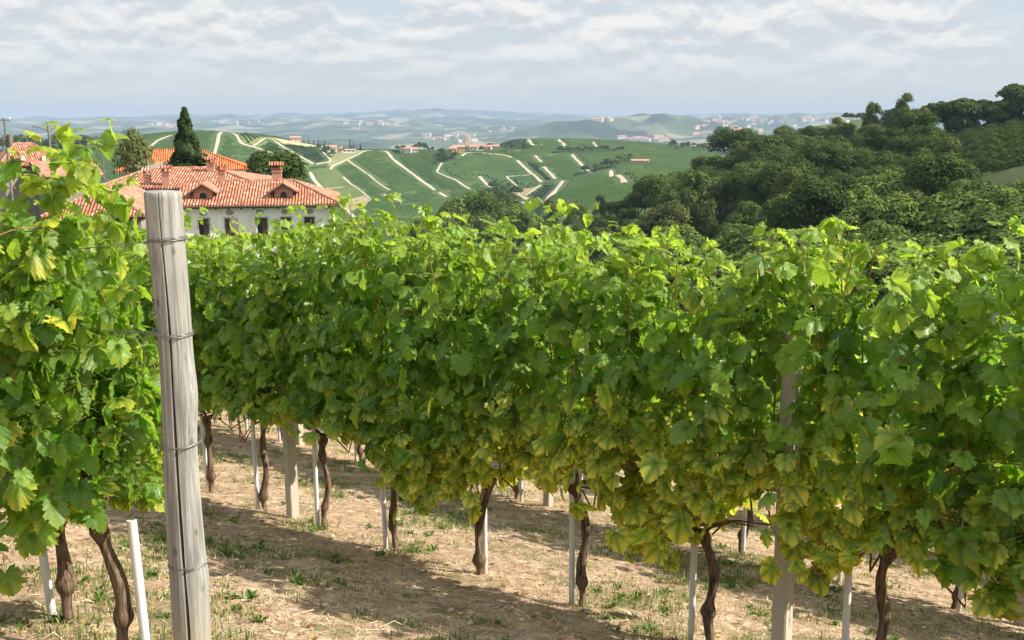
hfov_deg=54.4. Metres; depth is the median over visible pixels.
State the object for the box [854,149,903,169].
broadleaf tree
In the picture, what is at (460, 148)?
hill house
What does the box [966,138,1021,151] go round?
vine row
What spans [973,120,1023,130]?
vine row
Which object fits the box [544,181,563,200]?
path
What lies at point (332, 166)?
path
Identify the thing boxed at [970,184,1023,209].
broadleaf tree
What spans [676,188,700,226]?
broadleaf tree
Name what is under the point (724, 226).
broadleaf tree
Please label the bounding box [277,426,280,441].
vine stake
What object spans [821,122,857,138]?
broadleaf tree
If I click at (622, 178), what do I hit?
path
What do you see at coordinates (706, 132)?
village house
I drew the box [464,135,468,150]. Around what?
bell tower
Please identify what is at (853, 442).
trellis wire
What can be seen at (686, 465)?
grape vine
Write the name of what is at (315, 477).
vine stake
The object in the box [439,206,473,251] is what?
broadleaf tree
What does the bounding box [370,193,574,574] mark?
grape vine
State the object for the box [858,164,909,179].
broadleaf tree
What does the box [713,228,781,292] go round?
shrub
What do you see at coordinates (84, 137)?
garden tree
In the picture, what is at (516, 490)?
grape vine
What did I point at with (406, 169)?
path
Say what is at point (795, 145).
broadleaf tree
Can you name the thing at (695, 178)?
broadleaf tree
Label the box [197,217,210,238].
window
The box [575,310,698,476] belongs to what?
grape vine
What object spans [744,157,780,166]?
broadleaf tree
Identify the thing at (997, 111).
broadleaf tree
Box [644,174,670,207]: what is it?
broadleaf tree
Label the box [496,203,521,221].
broadleaf tree
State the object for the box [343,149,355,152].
hill house
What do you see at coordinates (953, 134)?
vine row
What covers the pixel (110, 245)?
trellis wire
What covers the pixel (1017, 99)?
broadleaf tree
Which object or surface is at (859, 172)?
broadleaf tree
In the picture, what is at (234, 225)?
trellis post
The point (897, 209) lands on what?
broadleaf tree
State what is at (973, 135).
vine row
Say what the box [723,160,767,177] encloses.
broadleaf tree
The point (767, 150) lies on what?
broadleaf tree
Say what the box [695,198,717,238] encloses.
broadleaf tree
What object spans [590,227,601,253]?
broadleaf tree
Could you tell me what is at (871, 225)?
broadleaf tree
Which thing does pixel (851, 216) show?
broadleaf tree
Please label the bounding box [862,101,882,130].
broadleaf tree
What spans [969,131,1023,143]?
vine row
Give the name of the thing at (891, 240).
shrub
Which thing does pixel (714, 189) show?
broadleaf tree
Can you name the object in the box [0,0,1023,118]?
sky
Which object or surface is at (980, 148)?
vine row
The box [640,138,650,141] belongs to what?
village house
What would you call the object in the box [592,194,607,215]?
broadleaf tree
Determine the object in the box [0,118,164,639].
grape vine
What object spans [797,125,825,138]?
broadleaf tree
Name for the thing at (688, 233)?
broadleaf tree
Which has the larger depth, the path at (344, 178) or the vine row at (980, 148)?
the path at (344, 178)
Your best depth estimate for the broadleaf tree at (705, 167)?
231.72 m
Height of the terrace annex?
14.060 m
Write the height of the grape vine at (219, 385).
2.327 m
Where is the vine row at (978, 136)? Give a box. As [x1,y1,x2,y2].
[960,135,985,145]
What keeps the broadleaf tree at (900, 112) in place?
on the ground at (408, 130)
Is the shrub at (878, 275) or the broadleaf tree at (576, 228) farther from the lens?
the broadleaf tree at (576, 228)
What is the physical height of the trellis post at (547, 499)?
1.950 m
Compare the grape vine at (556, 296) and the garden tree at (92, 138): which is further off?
the garden tree at (92, 138)
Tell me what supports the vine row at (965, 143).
on the ground at (408, 130)
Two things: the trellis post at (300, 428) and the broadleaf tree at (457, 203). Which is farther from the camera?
the broadleaf tree at (457, 203)
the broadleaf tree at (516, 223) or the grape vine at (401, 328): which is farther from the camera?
the broadleaf tree at (516, 223)
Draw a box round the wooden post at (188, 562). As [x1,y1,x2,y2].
[141,190,211,639]
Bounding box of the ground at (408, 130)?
[0,108,1023,639]
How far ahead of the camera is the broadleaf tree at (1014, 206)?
90.75 m
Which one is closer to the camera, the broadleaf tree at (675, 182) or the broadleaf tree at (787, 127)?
the broadleaf tree at (675, 182)
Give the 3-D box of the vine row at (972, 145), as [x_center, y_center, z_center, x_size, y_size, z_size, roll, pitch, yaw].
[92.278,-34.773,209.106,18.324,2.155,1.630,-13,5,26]
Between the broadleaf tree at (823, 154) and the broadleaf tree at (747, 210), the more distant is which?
the broadleaf tree at (823, 154)
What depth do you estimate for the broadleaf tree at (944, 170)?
127.79 m
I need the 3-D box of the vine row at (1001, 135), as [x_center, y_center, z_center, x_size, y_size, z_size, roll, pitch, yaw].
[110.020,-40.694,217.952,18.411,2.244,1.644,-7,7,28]
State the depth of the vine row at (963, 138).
236.69 m
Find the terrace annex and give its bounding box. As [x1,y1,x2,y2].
[129,163,167,172]
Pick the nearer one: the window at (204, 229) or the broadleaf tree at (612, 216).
the window at (204, 229)
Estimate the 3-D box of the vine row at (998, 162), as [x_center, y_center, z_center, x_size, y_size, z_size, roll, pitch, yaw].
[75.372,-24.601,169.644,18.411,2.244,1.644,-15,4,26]
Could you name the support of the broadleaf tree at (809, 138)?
on the ground at (408, 130)
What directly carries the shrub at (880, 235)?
on the ground at (408, 130)
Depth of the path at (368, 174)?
894.37 m
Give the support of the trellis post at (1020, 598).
on the ground at (408, 130)
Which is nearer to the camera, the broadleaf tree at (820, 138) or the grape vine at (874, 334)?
the grape vine at (874, 334)
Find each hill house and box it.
[289,136,300,141]
[325,145,336,152]
[337,147,342,152]
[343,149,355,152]
[403,146,412,152]
[412,147,418,152]
[448,147,456,151]
[452,145,464,152]
[469,145,477,150]
[482,145,492,149]
[631,159,648,162]
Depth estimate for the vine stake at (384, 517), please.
6.45 m
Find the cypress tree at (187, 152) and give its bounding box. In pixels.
[163,107,210,166]
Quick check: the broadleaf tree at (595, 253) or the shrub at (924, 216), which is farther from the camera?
the broadleaf tree at (595, 253)
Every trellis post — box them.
[230,216,238,244]
[279,324,298,518]
[295,423,303,444]
[543,345,554,506]
[771,328,804,639]
[1013,592,1023,626]
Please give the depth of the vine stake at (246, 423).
12.51 m
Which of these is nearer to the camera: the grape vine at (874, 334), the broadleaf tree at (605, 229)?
the grape vine at (874, 334)
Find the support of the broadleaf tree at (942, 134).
on the ground at (408, 130)
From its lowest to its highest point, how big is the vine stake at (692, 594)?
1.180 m
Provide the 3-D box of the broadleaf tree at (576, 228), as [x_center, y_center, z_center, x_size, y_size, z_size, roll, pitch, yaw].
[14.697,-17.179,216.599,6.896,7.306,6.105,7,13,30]
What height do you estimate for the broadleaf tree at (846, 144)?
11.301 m
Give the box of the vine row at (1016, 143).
[966,139,1023,153]
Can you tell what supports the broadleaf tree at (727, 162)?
on the ground at (408, 130)
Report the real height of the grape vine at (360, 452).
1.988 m
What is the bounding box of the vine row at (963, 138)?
[960,129,988,140]
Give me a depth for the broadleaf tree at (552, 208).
260.65 m
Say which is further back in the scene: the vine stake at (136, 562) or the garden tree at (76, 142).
the garden tree at (76, 142)
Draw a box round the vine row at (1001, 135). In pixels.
[969,128,1023,141]
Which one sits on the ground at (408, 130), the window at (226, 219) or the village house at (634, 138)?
the village house at (634, 138)
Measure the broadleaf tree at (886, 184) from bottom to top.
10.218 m
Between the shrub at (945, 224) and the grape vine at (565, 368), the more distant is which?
the shrub at (945, 224)
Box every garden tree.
[0,139,9,145]
[13,134,27,139]
[30,136,44,144]
[38,138,56,147]
[47,143,59,147]
[74,139,87,144]
[78,134,89,144]
[85,135,100,144]
[487,181,496,189]
[494,181,505,186]
[512,185,523,192]
[580,165,591,172]
[601,158,612,168]
[615,154,626,158]
[623,153,633,159]
[670,139,677,145]
[841,112,849,118]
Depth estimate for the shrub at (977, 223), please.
84.17 m
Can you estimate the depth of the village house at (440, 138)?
4662.95 m
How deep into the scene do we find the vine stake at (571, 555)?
5.30 m
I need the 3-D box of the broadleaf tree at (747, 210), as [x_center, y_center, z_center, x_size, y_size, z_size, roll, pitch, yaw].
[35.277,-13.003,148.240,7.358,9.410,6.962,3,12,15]
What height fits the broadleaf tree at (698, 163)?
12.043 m
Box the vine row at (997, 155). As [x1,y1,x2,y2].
[964,151,1021,164]
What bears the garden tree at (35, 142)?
on the ground at (408, 130)
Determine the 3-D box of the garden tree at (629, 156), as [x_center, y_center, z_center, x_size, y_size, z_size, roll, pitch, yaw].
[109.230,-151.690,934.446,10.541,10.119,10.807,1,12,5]
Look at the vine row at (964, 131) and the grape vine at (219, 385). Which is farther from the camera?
the vine row at (964, 131)
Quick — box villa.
[115,149,248,174]
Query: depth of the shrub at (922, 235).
86.65 m
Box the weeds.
[0,424,1012,639]
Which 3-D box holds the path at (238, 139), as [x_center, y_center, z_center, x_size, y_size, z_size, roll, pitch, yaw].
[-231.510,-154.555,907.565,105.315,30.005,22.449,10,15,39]
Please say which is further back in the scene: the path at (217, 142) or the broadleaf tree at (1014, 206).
the path at (217, 142)
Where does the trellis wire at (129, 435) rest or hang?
attached to the wooden post at (188, 562)
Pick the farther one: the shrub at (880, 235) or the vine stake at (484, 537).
the shrub at (880, 235)
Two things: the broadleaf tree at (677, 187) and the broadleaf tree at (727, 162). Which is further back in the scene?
the broadleaf tree at (727, 162)
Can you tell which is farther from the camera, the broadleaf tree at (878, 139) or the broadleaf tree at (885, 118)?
the broadleaf tree at (885, 118)
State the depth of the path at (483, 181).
885.49 m
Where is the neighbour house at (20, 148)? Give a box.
[0,142,103,236]
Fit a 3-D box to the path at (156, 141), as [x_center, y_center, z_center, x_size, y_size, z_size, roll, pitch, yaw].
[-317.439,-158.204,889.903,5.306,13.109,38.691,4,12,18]
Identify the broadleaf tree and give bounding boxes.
[111,127,155,176]
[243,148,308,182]
[407,218,432,274]
[424,213,456,245]
[435,190,496,255]
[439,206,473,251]
[463,189,508,243]
[473,212,506,242]
[489,187,522,247]
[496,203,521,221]
[508,218,535,253]
[513,225,533,241]
[516,209,532,258]
[530,211,544,226]
[530,221,557,238]
[541,198,560,224]
[562,202,588,227]
[570,224,593,234]
[574,220,584,225]
[581,248,599,262]
[586,215,613,250]
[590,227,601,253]
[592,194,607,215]
[594,227,620,254]
[604,199,635,220]
[606,213,623,231]
[617,208,638,222]
[618,218,660,237]
[622,191,650,214]
[631,174,657,206]
[637,199,693,233]
[638,214,646,219]
[642,189,654,207]
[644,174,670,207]
[656,188,679,224]
[657,177,684,197]
[659,223,706,248]
[662,178,682,195]
[663,182,703,201]
[668,170,685,178]
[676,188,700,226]
[678,168,711,209]
[688,203,715,238]
[690,155,723,170]
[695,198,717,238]
[697,165,728,172]
[697,227,737,247]
[702,182,725,212]
[703,176,728,223]
[705,126,757,154]
[705,169,728,209]
[705,176,745,221]
[713,224,753,250]
[715,222,742,236]
[716,154,750,171]
[719,166,772,199]
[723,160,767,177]
[726,200,760,228]
[730,146,760,157]
[731,140,748,148]
[732,191,767,208]
[744,134,767,143]
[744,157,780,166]
[745,134,792,152]
[746,142,793,163]
[751,155,815,197]
[751,197,793,228]
[753,194,819,234]
[758,175,852,234]
[767,152,789,163]
[769,166,802,196]
[772,125,800,136]
[774,128,787,134]
[776,133,803,145]
[787,138,805,153]
[794,141,845,170]
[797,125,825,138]
[799,134,819,142]
[808,165,844,179]
[813,135,823,140]
[814,209,873,240]
[816,183,887,223]
[820,173,856,191]
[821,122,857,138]
[825,135,849,142]
[825,147,876,172]
[827,139,844,144]
[830,116,847,136]
[835,141,853,149]
[838,166,871,180]
[848,133,860,143]
[850,134,875,151]
[853,168,907,192]
[853,190,921,233]
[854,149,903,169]
[855,144,876,151]
[855,219,909,240]
[858,114,874,129]
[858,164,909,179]
[859,125,912,151]
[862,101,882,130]
[865,123,879,128]
[866,173,931,197]
[876,107,898,127]
[881,134,925,154]
[888,107,925,124]
[892,111,941,137]
[893,92,913,112]
[896,147,936,166]
[901,152,980,194]
[905,135,963,157]
[905,189,926,227]
[914,190,965,213]
[915,106,932,115]
[915,121,948,138]
[922,98,981,131]
[926,184,945,195]
[932,136,961,156]
[944,101,985,130]
[946,178,984,192]
[956,97,993,124]
[970,100,1011,124]
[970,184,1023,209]
[986,100,1023,122]
[995,90,1021,116]
[996,204,1022,212]
[1000,83,1023,112]
[1011,178,1023,189]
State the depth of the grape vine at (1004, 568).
3.43 m
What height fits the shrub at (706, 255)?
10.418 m
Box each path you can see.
[151,135,171,145]
[213,132,222,153]
[232,133,268,152]
[268,138,313,163]
[309,172,321,186]
[316,149,330,163]
[330,150,370,169]
[342,177,370,198]
[347,160,389,189]
[385,151,435,189]
[436,163,469,188]
[460,152,510,157]
[478,176,491,188]
[512,192,527,199]
[516,160,542,181]
[543,167,556,178]
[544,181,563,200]
[571,154,591,172]
[609,170,626,182]
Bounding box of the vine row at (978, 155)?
[971,148,1004,159]
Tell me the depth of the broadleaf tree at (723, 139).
278.51 m
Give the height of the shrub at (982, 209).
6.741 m
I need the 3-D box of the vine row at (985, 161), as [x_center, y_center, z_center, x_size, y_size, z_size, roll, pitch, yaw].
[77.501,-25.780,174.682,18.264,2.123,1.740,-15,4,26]
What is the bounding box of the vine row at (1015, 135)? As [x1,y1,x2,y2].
[968,133,1021,145]
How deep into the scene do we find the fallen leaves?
5.83 m
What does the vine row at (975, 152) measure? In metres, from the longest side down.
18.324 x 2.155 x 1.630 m
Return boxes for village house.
[435,137,445,140]
[629,137,639,140]
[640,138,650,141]
[658,137,668,140]
[701,131,712,134]
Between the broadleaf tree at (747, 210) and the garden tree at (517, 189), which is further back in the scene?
the garden tree at (517, 189)
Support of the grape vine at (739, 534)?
on the ground at (408, 130)
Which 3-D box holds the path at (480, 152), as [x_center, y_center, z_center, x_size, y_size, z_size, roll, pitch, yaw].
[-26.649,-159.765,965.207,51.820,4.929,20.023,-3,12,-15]
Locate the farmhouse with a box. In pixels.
[40,156,340,304]
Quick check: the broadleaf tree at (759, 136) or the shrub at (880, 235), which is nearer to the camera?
the shrub at (880, 235)
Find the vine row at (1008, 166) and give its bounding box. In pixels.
[969,155,1023,176]
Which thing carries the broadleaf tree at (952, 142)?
on the ground at (408, 130)
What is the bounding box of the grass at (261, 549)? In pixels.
[0,410,1023,639]
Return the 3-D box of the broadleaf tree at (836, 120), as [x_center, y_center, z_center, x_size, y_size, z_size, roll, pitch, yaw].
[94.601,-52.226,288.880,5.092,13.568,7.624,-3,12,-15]
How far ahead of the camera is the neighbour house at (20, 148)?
107.20 m
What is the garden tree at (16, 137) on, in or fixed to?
on the ground at (408, 130)
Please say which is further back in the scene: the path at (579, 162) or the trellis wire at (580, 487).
the path at (579, 162)
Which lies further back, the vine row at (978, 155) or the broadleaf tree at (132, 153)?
the vine row at (978, 155)
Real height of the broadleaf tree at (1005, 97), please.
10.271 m
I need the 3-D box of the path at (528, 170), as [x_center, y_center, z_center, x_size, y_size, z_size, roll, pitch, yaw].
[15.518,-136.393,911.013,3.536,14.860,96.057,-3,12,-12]
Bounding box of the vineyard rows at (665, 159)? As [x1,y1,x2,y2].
[96,130,720,262]
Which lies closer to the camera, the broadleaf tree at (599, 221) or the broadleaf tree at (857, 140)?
the broadleaf tree at (599, 221)
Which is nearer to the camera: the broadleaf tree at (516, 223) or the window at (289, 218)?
the window at (289, 218)
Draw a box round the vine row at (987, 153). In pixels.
[963,150,1007,162]
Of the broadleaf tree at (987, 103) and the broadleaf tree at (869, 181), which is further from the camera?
the broadleaf tree at (987, 103)
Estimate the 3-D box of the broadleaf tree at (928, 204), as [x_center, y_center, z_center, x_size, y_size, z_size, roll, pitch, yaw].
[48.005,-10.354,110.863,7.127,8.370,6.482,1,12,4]
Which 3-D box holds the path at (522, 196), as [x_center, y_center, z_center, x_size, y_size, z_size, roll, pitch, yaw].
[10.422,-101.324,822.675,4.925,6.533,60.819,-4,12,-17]
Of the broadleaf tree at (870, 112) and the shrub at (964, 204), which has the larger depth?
the broadleaf tree at (870, 112)
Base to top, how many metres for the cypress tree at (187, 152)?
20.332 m
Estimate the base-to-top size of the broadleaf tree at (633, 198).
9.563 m
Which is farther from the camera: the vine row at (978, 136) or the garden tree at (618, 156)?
the garden tree at (618, 156)
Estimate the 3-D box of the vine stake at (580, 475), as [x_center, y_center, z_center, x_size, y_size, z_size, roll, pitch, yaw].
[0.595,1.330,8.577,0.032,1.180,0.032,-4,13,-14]
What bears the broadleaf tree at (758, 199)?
on the ground at (408, 130)
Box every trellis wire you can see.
[58,241,145,249]
[78,423,162,441]
[89,329,156,334]
[200,364,1017,460]
[222,418,933,553]
[289,319,994,353]
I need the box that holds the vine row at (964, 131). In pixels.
[944,127,983,136]
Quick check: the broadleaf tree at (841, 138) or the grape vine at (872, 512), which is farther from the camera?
the broadleaf tree at (841, 138)
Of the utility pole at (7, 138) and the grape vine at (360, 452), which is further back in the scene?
the utility pole at (7, 138)
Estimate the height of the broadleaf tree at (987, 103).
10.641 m
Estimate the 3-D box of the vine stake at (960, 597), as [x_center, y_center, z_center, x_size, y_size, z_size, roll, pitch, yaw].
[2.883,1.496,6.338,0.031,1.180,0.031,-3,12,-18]
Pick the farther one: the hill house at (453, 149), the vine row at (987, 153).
the hill house at (453, 149)
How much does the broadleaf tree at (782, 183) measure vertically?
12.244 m
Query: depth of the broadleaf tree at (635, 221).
168.01 m
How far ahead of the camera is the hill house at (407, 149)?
946.95 m
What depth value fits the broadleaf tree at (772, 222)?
123.12 m
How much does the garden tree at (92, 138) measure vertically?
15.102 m
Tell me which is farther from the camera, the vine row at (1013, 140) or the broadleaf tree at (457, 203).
the broadleaf tree at (457, 203)
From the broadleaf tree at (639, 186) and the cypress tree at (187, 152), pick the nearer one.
the cypress tree at (187, 152)
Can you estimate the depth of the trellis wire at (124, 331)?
2.94 m
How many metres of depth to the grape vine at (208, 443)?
7.78 m
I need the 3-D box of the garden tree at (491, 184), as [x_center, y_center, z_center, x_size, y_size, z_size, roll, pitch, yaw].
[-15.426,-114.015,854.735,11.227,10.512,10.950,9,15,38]
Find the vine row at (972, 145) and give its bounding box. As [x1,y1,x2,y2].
[962,138,997,152]
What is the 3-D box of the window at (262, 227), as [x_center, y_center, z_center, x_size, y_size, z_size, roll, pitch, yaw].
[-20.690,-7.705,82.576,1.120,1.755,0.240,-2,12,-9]
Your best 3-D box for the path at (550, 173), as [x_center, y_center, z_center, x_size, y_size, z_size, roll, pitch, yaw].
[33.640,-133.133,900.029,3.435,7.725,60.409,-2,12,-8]
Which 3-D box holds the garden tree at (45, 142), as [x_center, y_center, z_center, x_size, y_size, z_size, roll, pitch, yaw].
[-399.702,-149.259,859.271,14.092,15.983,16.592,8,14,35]
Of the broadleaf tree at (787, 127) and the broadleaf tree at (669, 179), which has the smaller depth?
the broadleaf tree at (669, 179)
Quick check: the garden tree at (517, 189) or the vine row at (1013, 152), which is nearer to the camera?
the vine row at (1013, 152)
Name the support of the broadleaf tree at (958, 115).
on the ground at (408, 130)
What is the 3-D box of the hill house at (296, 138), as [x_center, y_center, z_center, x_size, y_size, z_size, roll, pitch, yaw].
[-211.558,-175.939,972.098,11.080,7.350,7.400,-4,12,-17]
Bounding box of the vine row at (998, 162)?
[974,159,1011,174]
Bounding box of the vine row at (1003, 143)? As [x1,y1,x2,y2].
[967,134,1023,149]
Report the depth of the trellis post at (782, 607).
4.39 m
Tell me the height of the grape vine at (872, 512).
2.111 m
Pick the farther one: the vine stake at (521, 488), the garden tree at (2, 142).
the garden tree at (2, 142)
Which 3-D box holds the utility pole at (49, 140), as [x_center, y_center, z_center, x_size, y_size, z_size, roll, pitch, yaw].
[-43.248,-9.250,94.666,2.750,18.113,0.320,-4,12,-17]
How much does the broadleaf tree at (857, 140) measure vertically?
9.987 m
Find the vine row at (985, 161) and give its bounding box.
[977,154,1009,168]
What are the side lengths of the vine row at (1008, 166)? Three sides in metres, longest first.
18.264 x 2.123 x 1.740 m
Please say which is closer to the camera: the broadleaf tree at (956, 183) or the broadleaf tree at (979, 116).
the broadleaf tree at (956, 183)
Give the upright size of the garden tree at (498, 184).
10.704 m
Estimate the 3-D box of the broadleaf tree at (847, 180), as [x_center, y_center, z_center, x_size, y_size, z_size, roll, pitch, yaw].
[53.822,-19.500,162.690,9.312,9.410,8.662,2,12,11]
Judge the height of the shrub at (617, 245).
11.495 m
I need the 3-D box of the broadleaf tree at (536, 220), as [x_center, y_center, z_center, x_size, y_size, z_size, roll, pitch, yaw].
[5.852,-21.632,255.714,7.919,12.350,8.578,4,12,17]
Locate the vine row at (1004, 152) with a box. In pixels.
[972,150,1007,163]
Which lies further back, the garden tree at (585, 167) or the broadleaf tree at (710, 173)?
the garden tree at (585, 167)
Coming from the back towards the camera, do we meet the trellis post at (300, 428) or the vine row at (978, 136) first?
the vine row at (978, 136)
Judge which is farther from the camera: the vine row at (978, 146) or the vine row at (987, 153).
the vine row at (978, 146)
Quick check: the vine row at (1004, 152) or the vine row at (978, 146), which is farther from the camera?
the vine row at (978, 146)
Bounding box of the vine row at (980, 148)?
[957,144,993,157]
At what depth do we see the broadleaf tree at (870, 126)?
264.32 m
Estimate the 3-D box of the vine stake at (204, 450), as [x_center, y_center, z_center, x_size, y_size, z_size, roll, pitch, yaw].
[-2.494,1.040,8.072,0.032,1.180,0.032,-4,13,-13]
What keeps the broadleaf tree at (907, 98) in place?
on the ground at (408, 130)
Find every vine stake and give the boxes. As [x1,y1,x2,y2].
[38,546,56,616]
[127,518,149,639]
[199,412,208,492]
[245,412,247,433]
[250,419,259,509]
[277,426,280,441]
[311,428,319,526]
[354,443,357,460]
[377,417,387,548]
[482,489,487,573]
[519,478,522,501]
[569,447,574,604]
[579,468,582,498]
[688,481,698,639]
[741,507,746,556]
[837,503,843,581]
[841,480,853,639]
[956,587,962,611]
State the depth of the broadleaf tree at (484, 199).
282.83 m
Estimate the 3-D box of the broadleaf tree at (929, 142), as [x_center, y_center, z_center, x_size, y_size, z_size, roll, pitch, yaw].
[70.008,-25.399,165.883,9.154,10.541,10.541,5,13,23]
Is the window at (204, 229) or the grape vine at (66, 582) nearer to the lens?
the grape vine at (66, 582)
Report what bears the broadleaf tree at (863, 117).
on the ground at (408, 130)
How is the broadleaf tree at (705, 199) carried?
on the ground at (408, 130)
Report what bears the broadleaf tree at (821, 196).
on the ground at (408, 130)
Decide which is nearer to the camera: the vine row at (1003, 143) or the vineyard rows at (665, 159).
the vine row at (1003, 143)
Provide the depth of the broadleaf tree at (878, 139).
202.57 m
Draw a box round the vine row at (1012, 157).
[974,153,1023,167]
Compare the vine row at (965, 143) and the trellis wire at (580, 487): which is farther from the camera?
the vine row at (965, 143)
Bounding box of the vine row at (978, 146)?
[956,141,999,157]
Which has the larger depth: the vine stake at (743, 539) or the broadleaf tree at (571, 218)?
the broadleaf tree at (571, 218)
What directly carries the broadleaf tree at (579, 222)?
on the ground at (408, 130)
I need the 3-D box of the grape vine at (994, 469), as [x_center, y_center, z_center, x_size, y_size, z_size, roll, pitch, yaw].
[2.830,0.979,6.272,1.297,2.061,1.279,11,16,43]
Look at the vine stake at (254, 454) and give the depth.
7.53 m
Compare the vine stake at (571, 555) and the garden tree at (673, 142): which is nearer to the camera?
the vine stake at (571, 555)
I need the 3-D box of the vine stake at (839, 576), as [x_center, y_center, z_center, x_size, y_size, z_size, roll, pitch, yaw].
[2.293,1.454,6.906,0.032,1.180,0.032,11,17,44]
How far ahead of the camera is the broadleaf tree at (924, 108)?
258.59 m
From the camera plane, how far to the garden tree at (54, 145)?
857.18 m
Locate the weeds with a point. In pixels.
(250, 595)
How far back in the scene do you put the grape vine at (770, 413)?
10.04 m
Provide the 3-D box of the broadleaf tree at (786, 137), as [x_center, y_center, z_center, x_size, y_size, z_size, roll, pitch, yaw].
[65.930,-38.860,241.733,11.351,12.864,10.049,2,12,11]
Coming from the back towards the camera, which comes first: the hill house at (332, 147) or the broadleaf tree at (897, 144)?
the hill house at (332, 147)
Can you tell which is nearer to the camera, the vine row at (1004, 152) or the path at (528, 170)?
the vine row at (1004, 152)
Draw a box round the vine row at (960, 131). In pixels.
[944,125,981,133]
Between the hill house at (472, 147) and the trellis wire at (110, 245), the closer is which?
the trellis wire at (110, 245)
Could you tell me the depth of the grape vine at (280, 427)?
12.04 m
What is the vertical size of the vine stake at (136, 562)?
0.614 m
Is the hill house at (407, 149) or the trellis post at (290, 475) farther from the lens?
the hill house at (407, 149)
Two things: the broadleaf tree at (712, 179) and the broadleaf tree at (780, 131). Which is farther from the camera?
the broadleaf tree at (780, 131)
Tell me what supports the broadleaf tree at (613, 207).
on the ground at (408, 130)
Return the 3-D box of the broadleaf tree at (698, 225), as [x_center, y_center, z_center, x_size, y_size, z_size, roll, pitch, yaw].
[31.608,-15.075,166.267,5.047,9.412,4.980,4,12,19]
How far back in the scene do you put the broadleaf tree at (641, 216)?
174.35 m
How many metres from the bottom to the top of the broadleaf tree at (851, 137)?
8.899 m
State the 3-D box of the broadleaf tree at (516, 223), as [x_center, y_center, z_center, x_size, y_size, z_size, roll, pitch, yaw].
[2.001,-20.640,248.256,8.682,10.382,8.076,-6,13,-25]
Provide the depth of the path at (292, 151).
911.66 m
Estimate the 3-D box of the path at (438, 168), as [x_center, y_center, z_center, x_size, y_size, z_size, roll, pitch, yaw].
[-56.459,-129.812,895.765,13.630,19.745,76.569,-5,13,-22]
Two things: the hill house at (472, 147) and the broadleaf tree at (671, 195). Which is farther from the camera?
the hill house at (472, 147)
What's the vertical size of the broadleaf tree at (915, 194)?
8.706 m
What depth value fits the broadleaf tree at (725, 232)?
138.47 m
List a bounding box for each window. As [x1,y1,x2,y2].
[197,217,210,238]
[223,217,236,237]
[257,216,268,234]
[280,216,292,230]
[303,216,315,232]
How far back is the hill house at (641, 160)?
924.32 m
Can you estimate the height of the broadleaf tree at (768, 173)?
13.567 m
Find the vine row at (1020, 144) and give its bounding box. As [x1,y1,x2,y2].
[964,141,1023,159]
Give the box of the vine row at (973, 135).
[961,134,986,142]
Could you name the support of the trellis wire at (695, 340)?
attached to the trellis post at (782, 607)
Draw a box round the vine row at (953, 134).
[948,128,980,136]
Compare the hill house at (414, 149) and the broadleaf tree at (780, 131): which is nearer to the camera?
the broadleaf tree at (780, 131)
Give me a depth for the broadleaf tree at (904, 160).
162.00 m
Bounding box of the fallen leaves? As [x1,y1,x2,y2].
[0,410,1023,639]
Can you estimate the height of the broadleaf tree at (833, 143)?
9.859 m
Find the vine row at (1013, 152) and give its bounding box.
[964,147,1022,161]
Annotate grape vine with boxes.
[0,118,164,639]
[0,176,198,623]
[92,207,216,431]
[126,208,257,492]
[150,221,317,510]
[194,293,248,431]
[215,205,410,529]
[237,303,304,440]
[279,191,497,551]
[357,444,363,459]
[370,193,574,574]
[389,319,411,442]
[466,198,707,606]
[467,307,559,499]
[535,305,609,498]
[562,221,854,639]
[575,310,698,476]
[668,331,776,554]
[710,217,1023,639]
[759,367,808,420]
[773,324,921,573]
[888,215,1023,621]
[889,332,1023,608]
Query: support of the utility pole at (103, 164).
on the ground at (408, 130)
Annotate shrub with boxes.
[593,234,783,325]
[642,234,798,318]
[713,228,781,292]
[782,235,920,295]
[795,233,829,247]
[829,238,974,308]
[834,232,946,251]
[861,227,972,244]
[900,237,1011,289]
[910,206,1023,235]
[923,210,969,238]
[933,187,1023,214]
[939,208,1023,244]
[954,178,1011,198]
[958,224,1023,271]
[963,204,1023,219]
[993,207,1023,217]
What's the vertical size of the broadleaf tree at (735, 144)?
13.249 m
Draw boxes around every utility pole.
[0,117,13,200]
[32,126,62,176]
[100,134,104,182]
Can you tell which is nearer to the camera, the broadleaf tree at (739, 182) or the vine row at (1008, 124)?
the broadleaf tree at (739, 182)
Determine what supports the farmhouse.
on the ground at (408, 130)
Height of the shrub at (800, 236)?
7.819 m
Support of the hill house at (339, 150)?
on the ground at (408, 130)
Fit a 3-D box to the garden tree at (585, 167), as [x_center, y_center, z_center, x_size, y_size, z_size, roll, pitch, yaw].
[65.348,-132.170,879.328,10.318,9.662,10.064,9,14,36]
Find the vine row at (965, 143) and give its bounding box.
[962,134,993,146]
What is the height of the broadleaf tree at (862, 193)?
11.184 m
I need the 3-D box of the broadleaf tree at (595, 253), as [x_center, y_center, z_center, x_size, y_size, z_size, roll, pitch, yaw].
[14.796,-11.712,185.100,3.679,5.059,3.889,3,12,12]
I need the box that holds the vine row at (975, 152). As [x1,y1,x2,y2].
[963,144,1002,158]
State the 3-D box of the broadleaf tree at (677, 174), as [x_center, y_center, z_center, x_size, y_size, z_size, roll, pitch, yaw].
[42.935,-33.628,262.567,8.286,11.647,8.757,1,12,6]
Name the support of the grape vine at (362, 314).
on the ground at (408, 130)
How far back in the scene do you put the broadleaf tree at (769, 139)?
229.83 m
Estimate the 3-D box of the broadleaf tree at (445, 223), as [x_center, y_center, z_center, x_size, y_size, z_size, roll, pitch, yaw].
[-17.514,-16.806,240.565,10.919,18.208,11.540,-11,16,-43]
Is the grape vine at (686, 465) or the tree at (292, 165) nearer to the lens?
the grape vine at (686, 465)

